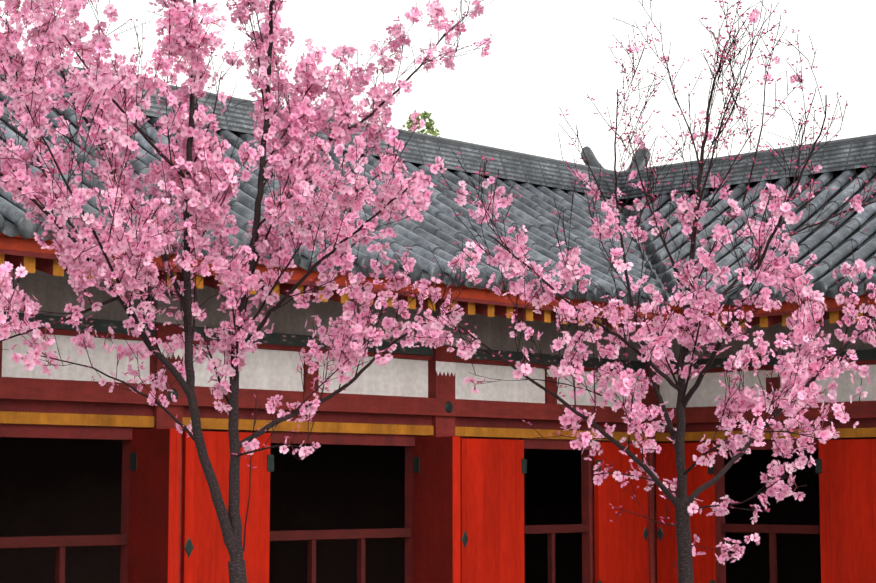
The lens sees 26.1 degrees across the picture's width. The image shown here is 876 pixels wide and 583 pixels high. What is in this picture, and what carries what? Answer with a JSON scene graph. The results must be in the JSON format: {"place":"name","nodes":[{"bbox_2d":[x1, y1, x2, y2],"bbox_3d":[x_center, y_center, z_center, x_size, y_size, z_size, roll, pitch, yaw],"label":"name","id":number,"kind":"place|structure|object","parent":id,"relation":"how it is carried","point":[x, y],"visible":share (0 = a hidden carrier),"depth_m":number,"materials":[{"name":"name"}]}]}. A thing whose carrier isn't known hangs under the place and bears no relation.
{"place":"outdoors","nodes":[
{"label":"outdoors","id":0,"kind":"place"},
{"bbox_2d":[0,0,875,170],"label":"sky","id":1,"kind":"structure","parent":0,"point":[546,56],"materials":[{"name":"white"}]},
{"bbox_2d":[581,134,875,200],"bbox_3d":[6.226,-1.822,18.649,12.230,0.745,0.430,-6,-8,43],"label":"roof ridge","id":2,"kind":"structure","parent":0,"point":[836,155],"depth_m":20.94,"materials":[{"name":"grey tile"}]},
{"label":"ground","id":3,"kind":"structure","parent":0,"visible":0},
{"bbox_2d":[114,17,153,73],"bbox_3d":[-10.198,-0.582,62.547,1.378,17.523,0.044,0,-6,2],"label":"tv aerial","id":4,"kind":"object","parent":3,"relation":"on","point":[135,33],"visible":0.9,"depth_m":63.38,"materials":[{"name":"metal"}]},
{"bbox_2d":[0,0,493,582],"bbox_3d":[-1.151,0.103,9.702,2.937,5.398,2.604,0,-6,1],"label":"cherry tree","id":5,"kind":"object","parent":3,"relation":"on","point":[230,522],"visible":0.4,"depth_m":9.75,"materials":[{"name":"plant"}]},
{"bbox_2d":[0,0,491,467],"bbox_3d":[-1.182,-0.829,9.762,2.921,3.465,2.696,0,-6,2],"label":"cherry blossoms","id":6,"kind":"object","parent":5,"relation":"attached to","point":[200,177],"visible":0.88,"depth_m":9.73,"materials":[{"name":"pink plant"}]},
{"bbox_2d":[0,333,820,582],"bbox_3d":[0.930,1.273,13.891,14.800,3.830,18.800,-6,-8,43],"label":"doorway openings","id":7,"kind":"object","parent":3,"relation":"on","point":[57,487],"visible":0.09,"depth_m":21.22,"materials":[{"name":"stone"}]},
{"bbox_2d":[0,268,659,582],"bbox_3d":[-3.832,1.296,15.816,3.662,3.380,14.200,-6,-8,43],"label":"wing wall","id":8,"kind":"structure","parent":7,"relation":"on","point":[405,396],"depth_m":16.30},
{"bbox_2d":[0,55,649,198],"bbox_3d":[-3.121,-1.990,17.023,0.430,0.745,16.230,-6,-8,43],"label":"roof ridge","id":9,"kind":"structure","parent":8,"relation":"on","point":[425,149],"depth_m":20.25,"materials":[{"name":"tile"}]},
{"bbox_2d":[0,91,669,308],"bbox_3d":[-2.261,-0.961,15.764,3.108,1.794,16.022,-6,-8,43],"label":"wing roof tiles","id":10,"kind":"object","parent":8,"relation":"on","point":[440,229],"visible":0.48,"depth_m":17.27,"materials":[{"name":"grey tile"}]},
{"bbox_2d":[0,231,679,333],"bbox_3d":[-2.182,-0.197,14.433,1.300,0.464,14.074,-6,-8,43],"label":"roof eaves","id":11,"kind":"object","parent":8,"relation":"attached to","point":[30,255],"visible":0.38,"depth_m":15.22,"materials":[{"name":"red wood"}]},
{"bbox_2d":[128,428,648,582],"bbox_3d":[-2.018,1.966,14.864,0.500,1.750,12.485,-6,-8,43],"label":"doors","id":12,"kind":"structure","parent":8,"relation":"attached to","point":[468,510],"depth_m":16.86,"materials":[{"name":"red wood"}]},
{"bbox_2d":[652,316,875,582],"bbox_3d":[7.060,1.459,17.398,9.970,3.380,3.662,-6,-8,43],"label":"wing wall","id":13,"kind":"structure","parent":7,"relation":"on","point":[702,419],"depth_m":18.75,"materials":[{"name":"white paint"}]},
{"bbox_2d":[619,166,875,308],"bbox_3d":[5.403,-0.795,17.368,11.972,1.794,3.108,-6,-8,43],"label":"wing roof tiles","id":14,"kind":"object","parent":13,"relation":"on","point":[830,245],"visible":0.48,"depth_m":19.23,"materials":[{"name":"grey tile"}]},
{"bbox_2d":[656,439,875,582],"bbox_3d":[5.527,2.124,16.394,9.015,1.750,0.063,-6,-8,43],"label":"doors","id":15,"kind":"structure","parent":13,"relation":"attached to","point":[845,470],"depth_m":18.07,"materials":[{"name":"red wood"}]},
{"bbox_2d":[671,293,875,332],"bbox_3d":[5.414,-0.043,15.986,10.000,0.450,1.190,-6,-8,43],"label":"roof eaves","id":16,"kind":"object","parent":13,"relation":"attached to","point":[762,317],"visible":0.19,"depth_m":17.37,"materials":[{"name":"red wood"}]},
{"bbox_2d":[402,110,439,136],"bbox_3d":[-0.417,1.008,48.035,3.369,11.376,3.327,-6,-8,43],"label":"tree","id":17,"kind":"object","parent":3,"relation":"on","point":[429,125],"visible":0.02,"depth_m":48.44,"materials":[{"name":"green plant"}]},
{"bbox_2d":[393,0,875,582],"bbox_3d":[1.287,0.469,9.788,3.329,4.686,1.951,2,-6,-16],"label":"cherry tree","id":18,"kind":"object","parent":3,"relation":"on","point":[681,500],"visible":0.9,"depth_m":9.74,"materials":[{"name":"plant"}]},
{"bbox_2d":[400,0,875,564],"bbox_3d":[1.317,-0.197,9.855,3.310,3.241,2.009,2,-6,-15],"label":"cherry blossoms","id":19,"kind":"object","parent":18,"relation":"attached to","point":[712,300],"visible":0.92,"depth_m":9.62,"materials":[{"name":"pink plant"}]}
]}

